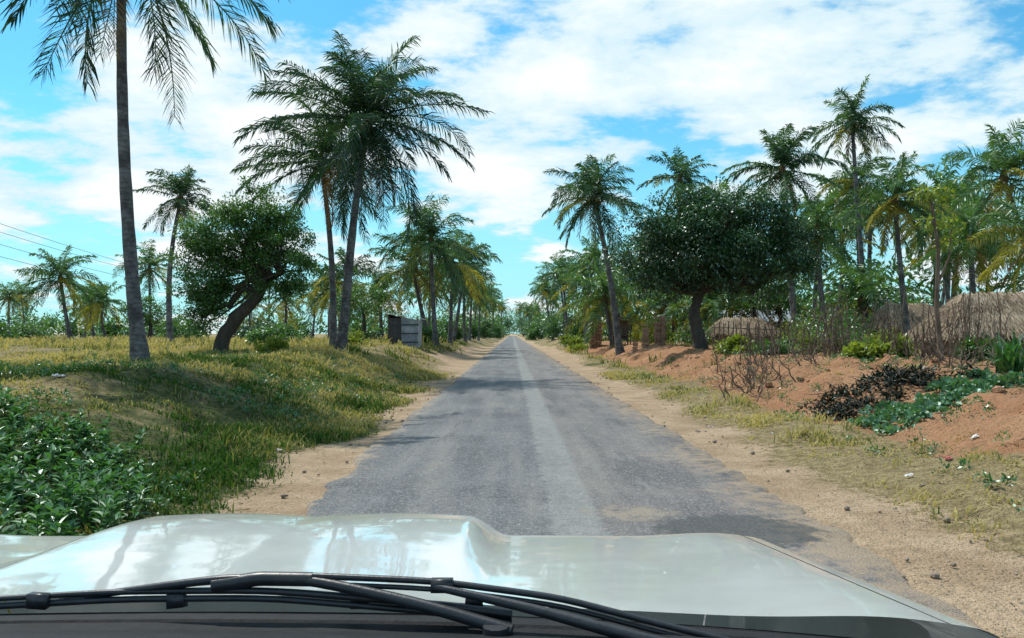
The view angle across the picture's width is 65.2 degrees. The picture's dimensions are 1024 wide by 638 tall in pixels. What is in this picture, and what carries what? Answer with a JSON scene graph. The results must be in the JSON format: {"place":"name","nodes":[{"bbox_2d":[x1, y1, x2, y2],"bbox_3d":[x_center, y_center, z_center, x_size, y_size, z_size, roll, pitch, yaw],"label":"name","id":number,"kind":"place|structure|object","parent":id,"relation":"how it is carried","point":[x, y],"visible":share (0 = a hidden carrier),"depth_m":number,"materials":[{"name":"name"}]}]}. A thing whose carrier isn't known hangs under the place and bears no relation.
{"place":"outdoors","nodes":[
{"label":"outdoors","id":0,"kind":"place"},
{"bbox_2d":[0,344,454,613],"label":"grass","id":1,"kind":"structure","parent":0,"point":[342,425],"depth_m":13.94,"materials":[{"name":"plant"}]},
{"bbox_2d":[0,334,1023,637],"bbox_3d":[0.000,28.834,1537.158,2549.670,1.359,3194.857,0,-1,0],"label":"ground","id":2,"kind":"structure","parent":0,"point":[980,582],"depth_m":11.00,"materials":[{"name":"soil"}]},
{"bbox_2d":[0,281,32,338],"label":"coconut palm","id":3,"kind":"object","parent":2,"relation":"on","point":[7,298],"visible":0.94,"depth_m":108.38,"materials":[{"name":"green plant"}]},
{"bbox_2d":[0,279,41,324],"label":"coconut palm","id":4,"kind":"object","parent":2,"relation":"on","point":[25,291],"visible":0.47,"depth_m":119.39,"materials":[{"name":"green plant"}]},
{"bbox_2d":[0,317,59,339],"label":"shrub","id":5,"kind":"object","parent":2,"relation":"on","point":[21,331],"visible":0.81,"depth_m":75.37,"materials":[{"name":"green plant"}]},
{"bbox_2d":[13,245,103,338],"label":"coconut palm","id":6,"kind":"object","parent":2,"relation":"on","point":[67,281],"visible":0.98,"depth_m":69.54,"materials":[{"name":"green plant"}]},
{"bbox_2d":[0,386,155,535],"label":"leafy weeds","id":7,"kind":"object","parent":2,"relation":"on","point":[63,511],"visible":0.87,"depth_m":7.17,"materials":[{"name":"green plant"}]},
{"bbox_2d":[61,281,123,337],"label":"coconut palm","id":8,"kind":"object","parent":2,"relation":"on","point":[91,310],"visible":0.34,"depth_m":99.11,"materials":[{"name":"green plant"}]},
{"bbox_2d":[70,279,127,337],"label":"coconut palm","id":9,"kind":"object","parent":2,"relation":"on","point":[103,303],"visible":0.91,"depth_m":84.47,"materials":[{"name":"green plant"}]},
{"bbox_2d":[111,239,177,336],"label":"coconut palm","id":10,"kind":"object","parent":2,"relation":"on","point":[152,259],"visible":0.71,"depth_m":89.03,"materials":[{"name":"green plant"}]},
{"bbox_2d":[0,0,290,361],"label":"coconut palm","id":11,"kind":"object","parent":2,"relation":"on","point":[138,346],"visible":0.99,"depth_m":19.99,"materials":[{"name":"green plant"}]},
{"bbox_2d":[118,295,180,339],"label":"broadleaf tree","id":12,"kind":"object","parent":2,"relation":"on","point":[148,300],"visible":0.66,"depth_m":65.74,"materials":[{"name":"green plant"}]},
{"bbox_2d":[133,164,213,341],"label":"coconut palm","id":13,"kind":"object","parent":2,"relation":"on","point":[180,186],"visible":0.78,"depth_m":54.85,"materials":[{"name":"green plant"}]},
{"bbox_2d":[156,313,207,338],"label":"shrub","id":14,"kind":"object","parent":2,"relation":"on","point":[179,329],"visible":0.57,"depth_m":79.49,"materials":[{"name":"green plant"}]},
{"bbox_2d":[0,333,469,369],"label":"grass","id":15,"kind":"structure","parent":2,"relation":"on","point":[100,342],"depth_m":43.98,"materials":[{"name":"plant"}]},
{"bbox_2d":[158,175,322,350],"bbox_3d":[-10.090,-1.885,30.272,5.937,7.125,3.750,0,-1,0],"label":"broadleaf tree","id":16,"kind":"object","parent":2,"relation":"on","point":[268,236],"visible":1,"depth_m":29.65,"materials":[{"name":"green plant"}]},
{"bbox_2d":[224,293,278,331],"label":"coconut palm","id":17,"kind":"object","parent":2,"relation":"on","point":[253,314],"visible":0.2,"depth_m":100.48,"materials":[{"name":"green plant"}]},
{"bbox_2d":[232,314,276,339],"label":"shrub","id":18,"kind":"object","parent":2,"relation":"on","point":[243,332],"visible":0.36,"depth_m":65.40,"materials":[{"name":"green plant"}]},
{"bbox_2d":[244,322,290,344],"bbox_3d":[-14.011,1.077,46.099,2.811,1.767,2.790,0,-1,0],"label":"shrub","id":19,"kind":"object","parent":2,"relation":"on","point":[254,336],"visible":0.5,"depth_m":45.48,"materials":[{"name":"green plant"}]},
{"bbox_2d":[253,333,294,353],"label":"shrub","id":20,"kind":"object","parent":2,"relation":"on","point":[273,343],"visible":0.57,"depth_m":27.77,"materials":[{"name":"green plant"}]},
{"bbox_2d":[257,279,316,332],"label":"coconut palm","id":21,"kind":"object","parent":2,"relation":"on","point":[286,303],"visible":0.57,"depth_m":90.27,"materials":[{"name":"green plant"}]},
{"bbox_2d":[271,321,310,341],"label":"shrub","id":22,"kind":"object","parent":2,"relation":"on","point":[296,334],"visible":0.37,"depth_m":59.92,"materials":[{"name":"green plant"}]},
{"bbox_2d":[294,282,329,337],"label":"coconut palm","id":23,"kind":"object","parent":2,"relation":"on","point":[308,300],"visible":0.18,"depth_m":119.77,"materials":[{"name":"green plant"}]},
{"bbox_2d":[229,90,406,344],"bbox_3d":[-8.832,-4.373,36.682,7.723,12.069,7.585,0,-1,-18],"label":"coconut palm","id":24,"kind":"object","parent":2,"relation":"on","point":[332,285],"visible":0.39,"depth_m":36.08,"materials":[{"name":"green plant"}]},
{"bbox_2d":[294,261,364,323],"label":"coconut palm","id":25,"kind":"object","parent":2,"relation":"on","point":[323,294],"visible":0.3,"depth_m":75.45,"materials":[{"name":"green plant"}]},
{"bbox_2d":[299,247,391,325],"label":"coconut palm","id":26,"kind":"object","parent":2,"relation":"on","point":[340,272],"visible":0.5,"depth_m":71.53,"materials":[{"name":"green plant"}]},
{"bbox_2d":[348,328,370,344],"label":"shrub","id":27,"kind":"object","parent":2,"relation":"on","point":[354,338],"visible":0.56,"depth_m":46.86,"materials":[{"name":"green plant"}]},
{"bbox_2d":[327,282,392,336],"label":"broadleaf tree","id":28,"kind":"object","parent":2,"relation":"on","point":[373,305],"visible":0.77,"depth_m":57.86,"materials":[{"name":"green plant"}]},
{"bbox_2d":[232,30,494,350],"bbox_3d":[-6.152,-4.849,31.877,8.252,13.156,9.798,-1,-1,40],"label":"coconut palm","id":29,"kind":"object","parent":2,"relation":"on","point":[366,98],"visible":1,"depth_m":31.61,"materials":[{"name":"green plant"}]},
{"bbox_2d":[348,317,382,339],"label":"shrub","id":30,"kind":"object","parent":2,"relation":"on","point":[368,332],"visible":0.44,"depth_m":65.73,"materials":[{"name":"green plant"}]},
{"bbox_2d":[351,266,416,338],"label":"coconut palm","id":31,"kind":"object","parent":2,"relation":"on","point":[394,300],"visible":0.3,"depth_m":83.08,"materials":[{"name":"green plant"}]},
{"bbox_2d":[386,313,425,347],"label":"tin shed","id":32,"kind":"structure","parent":2,"relation":"on","point":[407,331],"depth_m":50.99,"materials":[{"name":"grey metal"}]},
{"bbox_2d":[388,318,418,343],"bbox_3d":[-6.917,0.868,50.980,1.934,1.858,0.084,0,-1,0],"label":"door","id":33,"kind":"structure","parent":32,"relation":"in","point":[394,324],"depth_m":50.99,"materials":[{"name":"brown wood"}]},
{"bbox_2d":[368,221,465,328],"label":"coconut palm","id":34,"kind":"object","parent":2,"relation":"on","point":[398,256],"visible":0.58,"depth_m":63.90,"materials":[{"name":"green plant"}]},
{"bbox_2d":[397,270,449,326],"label":"coconut palm","id":35,"kind":"object","parent":2,"relation":"on","point":[424,304],"visible":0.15,"depth_m":90.27,"materials":[{"name":"green plant"}]},
{"bbox_2d":[377,192,486,346],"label":"coconut palm","id":36,"kind":"object","parent":2,"relation":"on","point":[430,247],"visible":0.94,"depth_m":59.61,"materials":[{"name":"green plant"}]},
{"bbox_2d":[406,224,497,344],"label":"coconut palm","id":37,"kind":"object","parent":2,"relation":"on","point":[450,328],"visible":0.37,"depth_m":72.08,"materials":[{"name":"green plant"}]},
{"bbox_2d":[428,232,502,341],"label":"coconut palm","id":38,"kind":"object","parent":2,"relation":"on","point":[480,267],"visible":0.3,"depth_m":81.90,"materials":[{"name":"green plant"}]},
{"bbox_2d":[443,278,493,340],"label":"coconut palm","id":39,"kind":"object","parent":2,"relation":"on","point":[472,302],"visible":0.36,"depth_m":112.25,"materials":[{"name":"green plant"}]},
{"bbox_2d":[449,257,495,342],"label":"coconut palm","id":40,"kind":"object","parent":2,"relation":"on","point":[464,324],"visible":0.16,"depth_m":95.60,"materials":[{"name":"green plant"}]},
{"bbox_2d":[466,275,503,340],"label":"coconut palm","id":41,"kind":"object","parent":2,"relation":"on","point":[490,296],"visible":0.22,"depth_m":130.15,"materials":[{"name":"green plant"}]},
{"bbox_2d":[476,317,497,339],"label":"shrub","id":42,"kind":"object","parent":2,"relation":"on","point":[484,333],"visible":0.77,"depth_m":169.94,"materials":[{"name":"green plant"}]},
{"bbox_2d":[0,246,1005,337],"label":"distant trees","id":43,"kind":"object","parent":2,"relation":"on","point":[113,329],"visible":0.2,"depth_m":141.41,"materials":[{"name":"green plant"}]},
{"bbox_2d":[0,347,1023,535],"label":"weeds","id":44,"kind":"object","parent":2,"relation":"on","point":[239,389],"visible":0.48,"depth_m":14.03,"materials":[{"name":"green plant"}]},
{"bbox_2d":[17,353,1022,585],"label":"stones","id":45,"kind":"object","parent":2,"relation":"on","point":[935,575],"visible":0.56,"depth_m":8.78,"materials":[{"name":"stone"}]},
{"bbox_2d":[27,348,1021,606],"bbox_3d":[0.926,1.565,21.956,24.734,1.252,34.208,0,-1,0],"label":"dry debris","id":46,"kind":"object","parent":2,"relation":"on","point":[737,440],"visible":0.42,"depth_m":11.35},
{"bbox_2d":[528,278,559,339],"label":"coconut palm","id":47,"kind":"object","parent":2,"relation":"on","point":[545,291],"visible":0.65,"depth_m":139.69,"materials":[{"name":"green plant"}]},
{"bbox_2d":[541,314,562,341],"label":"shrub","id":48,"kind":"object","parent":2,"relation":"on","point":[552,323],"visible":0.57,"depth_m":134.56,"materials":[{"name":"green plant"}]},
{"bbox_2d":[537,256,579,329],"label":"coconut palm","id":49,"kind":"object","parent":2,"relation":"on","point":[553,267],"visible":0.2,"depth_m":116.88,"materials":[{"name":"green plant"}]},
{"bbox_2d":[533,250,586,334],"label":"coconut palm","id":50,"kind":"object","parent":2,"relation":"on","point":[554,274],"visible":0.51,"depth_m":99.35,"materials":[{"name":"green plant"}]},
{"bbox_2d":[558,333,584,348],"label":"shrub","id":51,"kind":"object","parent":2,"relation":"on","point":[565,341],"visible":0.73,"depth_m":85.43,"materials":[{"name":"green plant"}]},
{"bbox_2d":[551,257,610,338],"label":"coconut palm","id":52,"kind":"object","parent":2,"relation":"on","point":[574,288],"visible":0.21,"depth_m":92.09,"materials":[{"name":"green plant"}]},
{"bbox_2d":[561,233,618,342],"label":"coconut palm","id":53,"kind":"object","parent":2,"relation":"on","point":[596,252],"visible":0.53,"depth_m":79.25,"materials":[{"name":"green plant"}]},
{"bbox_2d":[542,153,654,355],"bbox_3d":[5.659,-4.189,52.179,7.515,13.664,7.452,0,-1,0],"label":"coconut palm","id":54,"kind":"object","parent":2,"relation":"on","point":[593,176],"visible":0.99,"depth_m":51.71,"materials":[{"name":"green plant"}]},
{"bbox_2d":[550,254,653,353],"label":"coconut palm","id":55,"kind":"object","parent":2,"relation":"on","point":[602,289],"visible":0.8,"depth_m":60.87,"materials":[{"name":"green plant"}]},
{"bbox_2d":[582,256,654,340],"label":"coconut palm","id":56,"kind":"object","parent":2,"relation":"on","point":[596,278],"visible":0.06,"depth_m":73.43,"materials":[{"name":"green plant"}]},
{"bbox_2d":[611,317,631,347],"bbox_3d":[7.950,0.995,58.166,1.357,2.306,1.750,0,-1,0],"label":"wooden stall","id":57,"kind":"object","parent":2,"relation":"on","point":[624,328],"visible":0.62,"depth_m":58.78,"materials":[{"name":"brown wood"}]},
{"bbox_2d":[653,316,666,345],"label":"brick pillar","id":58,"kind":"structure","parent":2,"relation":"on","point":[659,334],"depth_m":48.77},
{"bbox_2d":[618,266,711,343],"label":"coconut palm","id":59,"kind":"object","parent":2,"relation":"on","point":[662,306],"visible":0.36,"depth_m":58.66,"materials":[{"name":"green plant"}]},
{"bbox_2d":[636,144,717,342],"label":"coconut palm","id":60,"kind":"object","parent":2,"relation":"on","point":[684,176],"visible":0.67,"depth_m":59.47,"materials":[{"name":"green plant"}]},
{"bbox_2d":[668,321,718,346],"bbox_3d":[10.183,0.893,45.098,2.685,1.865,2.705,0,-1,0],"label":"shrub","id":61,"kind":"object","parent":2,"relation":"on","point":[688,341],"visible":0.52,"depth_m":44.88,"materials":[{"name":"green plant"}]},
{"bbox_2d":[655,279,770,344],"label":"coconut palm","id":62,"kind":"object","parent":2,"relation":"on","point":[708,302],"visible":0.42,"depth_m":52.14,"materials":[{"name":"green plant"}]},
{"bbox_2d":[599,176,835,348],"bbox_3d":[9.699,-2.662,38.022,11.375,8.484,5.712,0,-1,0],"label":"mango tree","id":63,"kind":"object","parent":2,"relation":"on","point":[705,269],"visible":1,"depth_m":37.30,"materials":[{"name":"green plant"}]},
{"bbox_2d":[712,333,754,353],"bbox_3d":[8.597,1.041,31.067,1.713,0.989,1.844,0,-1,0],"label":"shrub","id":64,"kind":"object","parent":2,"relation":"on","point":[733,343],"visible":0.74,"depth_m":30.82,"materials":[{"name":"green plant"}]},
{"bbox_2d":[560,336,921,373],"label":"grass","id":65,"kind":"structure","parent":2,"relation":"on","point":[620,365],"depth_m":49.03,"materials":[{"name":"plant"}]},
{"bbox_2d":[705,317,783,345],"bbox_3d":[12.887,0.852,44.996,4.138,1.936,3.893,0,-1,0],"label":"thatched hut","id":66,"kind":"object","parent":2,"relation":"on","point":[736,320],"visible":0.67,"depth_m":44.20,"materials":[{"name":"brown plant"}]},
{"bbox_2d":[683,257,819,343],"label":"coconut palm","id":67,"kind":"object","parent":2,"relation":"on","point":[729,304],"visible":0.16,"depth_m":53.04,"materials":[{"name":"green plant"}]},
{"bbox_2d":[738,271,806,338],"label":"broadleaf tree","id":68,"kind":"object","parent":2,"relation":"on","point":[780,299],"visible":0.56,"depth_m":49.80,"materials":[{"name":"green plant"}]},
{"bbox_2d":[745,338,799,355],"bbox_3d":[9.405,1.171,29.034,2.114,1.022,1.667,1,-1,-34],"label":"shrub","id":69,"kind":"object","parent":2,"relation":"on","point":[782,349],"visible":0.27,"depth_m":28.77,"materials":[{"name":"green plant"}]},
{"bbox_2d":[710,331,838,401],"bbox_3d":[7.128,1.184,21.669,2.519,1.863,6.950,-1,-1,33],"label":"dead brush","id":70,"kind":"object","parent":2,"relation":"on","point":[749,381],"visible":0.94,"depth_m":21.04,"materials":[{"name":"plant"}]},
{"bbox_2d":[712,321,852,348],"bbox_3d":[12.258,0.903,35.671,8.235,1.600,0.146,0,-1,-24],"label":"stick fence","id":71,"kind":"object","parent":2,"relation":"on","point":[733,328],"visible":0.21,"depth_m":34.88,"materials":[{"name":"brown wood"}]},
{"bbox_2d":[719,123,846,334],"bbox_3d":[15.288,-4.570,45.297,5.969,12.816,6.021,1,-1,-42],"label":"coconut palm","id":72,"kind":"object","parent":2,"relation":"on","point":[781,154],"visible":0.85,"depth_m":44.77,"materials":[{"name":"green plant"}]},
{"bbox_2d":[598,348,1023,547],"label":"grass","id":73,"kind":"structure","parent":2,"relation":"on","point":[753,423],"depth_m":12.94,"materials":[{"name":"plant"}]},
{"bbox_2d":[773,184,868,329],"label":"coconut palm","id":74,"kind":"object","parent":2,"relation":"on","point":[818,219],"visible":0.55,"depth_m":48.19,"materials":[{"name":"green plant"}]},
{"bbox_2d":[778,297,875,353],"bbox_3d":[11.341,0.289,28.899,3.591,2.267,3.550,0,-1,0],"label":"shrub","id":75,"kind":"object","parent":2,"relation":"on","point":[822,327],"visible":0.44,"depth_m":29.27,"materials":[{"name":"brown plant"}]},
{"bbox_2d":[797,189,885,334],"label":"coconut palm","id":76,"kind":"object","parent":2,"relation":"on","point":[815,285],"visible":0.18,"depth_m":57.00,"materials":[{"name":"green plant"}]},
{"bbox_2d":[789,167,893,322],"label":"coconut palm","id":77,"kind":"object","parent":2,"relation":"on","point":[832,208],"visible":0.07,"depth_m":66.38,"materials":[{"name":"green plant"}]},
{"bbox_2d":[663,350,1023,439],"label":"soil clods","id":78,"kind":"object","parent":2,"relation":"on","point":[995,389],"visible":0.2,"depth_m":19.46,"materials":[{"name":"soil"}]},
{"bbox_2d":[816,148,895,323],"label":"coconut palm","id":79,"kind":"object","parent":2,"relation":"on","point":[846,179],"visible":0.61,"depth_m":55.83,"materials":[{"name":"green plant"}]},
{"bbox_2d":[807,74,905,316],"bbox_3d":[22.463,-6.800,51.986,6.106,17.786,5.834,0,-1,0],"label":"coconut palm","id":80,"kind":"object","parent":2,"relation":"on","point":[854,125],"visible":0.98,"depth_m":51.96,"materials":[{"name":"green plant"}]},
{"bbox_2d":[710,280,1010,371],"bbox_3d":[9.919,0.406,24.049,2.056,2.948,9.646,1,-1,-37],"label":"stick fence","id":81,"kind":"object","parent":2,"relation":"on","point":[894,339],"visible":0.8,"depth_m":23.41,"materials":[{"name":"brown wood"}]},
{"bbox_2d":[798,248,932,340],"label":"coconut palm","id":82,"kind":"object","parent":2,"relation":"on","point":[861,285],"visible":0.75,"depth_m":50.33,"materials":[{"name":"green plant"}]},
{"bbox_2d":[840,335,895,361],"bbox_3d":[9.543,0.873,21.493,1.495,0.922,1.463,0,-1,0],"label":"shrub","id":83,"kind":"object","parent":2,"relation":"on","point":[873,349],"visible":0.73,"depth_m":21.24,"materials":[{"name":"green plant"}]},
{"bbox_2d":[829,176,920,310],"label":"coconut palm","id":84,"kind":"object","parent":2,"relation":"on","point":[869,247],"visible":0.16,"depth_m":61.29,"materials":[{"name":"green plant"}]},
{"bbox_2d":[859,326,920,358],"bbox_3d":[11.229,0.803,23.863,1.713,1.223,2.013,-1,-1,32],"label":"shrub","id":85,"kind":"object","parent":2,"relation":"on","point":[901,354],"visible":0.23,"depth_m":23.50,"materials":[{"name":"green plant"}]},
{"bbox_2d":[792,360,988,421],"bbox_3d":[7.267,1.413,15.706,3.369,1.301,3.180,0,-1,0],"label":"brush pile","id":86,"kind":"object","parent":2,"relation":"on","point":[914,376],"visible":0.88,"depth_m":15.44,"materials":[{"name":"plant"}]},
{"bbox_2d":[860,303,933,343],"bbox_3d":[22.493,0.417,45.484,4.591,2.649,3.820,0,-1,0],"label":"thatched hut","id":87,"kind":"object","parent":2,"relation":"on","point":[916,308],"visible":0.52,"depth_m":44.95,"materials":[{"name":"brown plant"}]},
{"bbox_2d":[831,150,964,343],"bbox_3d":[19.466,-3.327,40.313,5.548,10.164,5.793,1,-1,-26],"label":"coconut palm","id":88,"kind":"object","parent":2,"relation":"on","point":[896,210],"visible":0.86,"depth_m":40.11,"materials":[{"name":"green plant"}]},
{"bbox_2d":[847,367,1023,434],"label":"creeping vine","id":89,"kind":"object","parent":2,"relation":"on","point":[917,410],"visible":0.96,"depth_m":13.49,"materials":[{"name":"green plant"}]},
{"bbox_2d":[906,184,965,359],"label":"papaya tree","id":90,"kind":"object","parent":2,"relation":"on","point":[943,245],"visible":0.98,"depth_m":20.00,"materials":[{"name":"green plant"}]},
{"bbox_2d":[872,153,1022,306],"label":"coconut palm","id":91,"kind":"object","parent":2,"relation":"on","point":[933,177],"visible":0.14,"depth_m":60.78,"materials":[{"name":"green plant"}]},
{"bbox_2d":[887,316,1023,369],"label":"dead brush","id":92,"kind":"object","parent":2,"relation":"on","point":[947,363],"visible":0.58,"depth_m":17.74,"materials":[{"name":"plant"}]},
{"bbox_2d":[903,291,1023,356],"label":"thatched hut","id":93,"kind":"object","parent":2,"relation":"on","point":[1013,304],"visible":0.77,"depth_m":25.44,"materials":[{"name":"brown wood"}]},
{"bbox_2d":[903,196,1023,304],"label":"coconut palm","id":94,"kind":"object","parent":2,"relation":"on","point":[972,251],"visible":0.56,"depth_m":45.06,"materials":[{"name":"green plant"}]},
{"bbox_2d":[904,194,1023,291],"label":"coconut palm","id":95,"kind":"object","parent":2,"relation":"on","point":[914,261],"visible":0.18,"depth_m":50.57,"materials":[{"name":"green plant"}]},
{"bbox_2d":[905,164,1023,298],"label":"coconut palm","id":96,"kind":"object","parent":2,"relation":"on","point":[964,187],"visible":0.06,"depth_m":55.03,"materials":[{"name":"green plant"}]},
{"bbox_2d":[932,118,1023,252],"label":"coconut palm","id":97,"kind":"object","parent":2,"relation":"on","point":[1003,161],"visible":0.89,"depth_m":33.71,"materials":[{"name":"green plant"}]},
{"bbox_2d":[951,332,1021,361],"bbox_3d":[12.380,0.873,21.061,1.610,1.102,1.822,0,-1,0],"label":"shrub","id":98,"kind":"object","parent":2,"relation":"on","point":[971,344],"visible":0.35,"depth_m":20.85,"materials":[{"name":"green plant"}]},
{"bbox_2d":[965,187,1023,292],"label":"coconut palm","id":99,"kind":"object","parent":2,"relation":"on","point":[1018,227],"visible":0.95,"depth_m":30.59,"materials":[{"name":"green plant"}]},
{"bbox_2d":[975,328,1023,373],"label":"agave plant","id":100,"kind":"object","parent":2,"relation":"on","point":[1009,359],"visible":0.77,"depth_m":15.44,"materials":[{"name":"green plant"}]},
{"bbox_2d":[990,257,1023,293],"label":"coconut palm","id":101,"kind":"object","parent":2,"relation":"on","point":[1021,288],"visible":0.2,"depth_m":45.89,"materials":[{"name":"green plant"}]},
{"bbox_3d":[-33.000,-2.419,44.051,1.900,8.500,0.320,0,-1,0],"label":"utility pole","id":102,"kind":"object","parent":2,"relation":"on","visible":0},
{"bbox_2d":[0,224,327,316],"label":"power lines","id":103,"kind":"object","parent":102,"relation":"attached to","point":[81,266],"visible":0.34,"depth_m":62.82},
{"bbox_2d":[0,0,1023,333],"label":"sky","id":104,"kind":"structure","parent":0,"point":[563,81],"materials":[{"name":"blue"}]},
{"bbox_2d":[588,320,602,348],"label":"brick pillar","id":105,"kind":"structure","parent":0,"point":[598,336],"depth_m":65.62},
{"bbox_2d":[306,336,983,629],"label":"road","id":106,"kind":"structure","parent":0,"point":[512,435],"depth_m":9.58,"materials":[{"name":"asphalt"}]},
{"bbox_2d":[0,513,999,637],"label":"car","id":107,"kind":"object","parent":106,"relation":"on","point":[252,575],"visible":1,"depth_m":1.29,"materials":[{"name":"white paint"}]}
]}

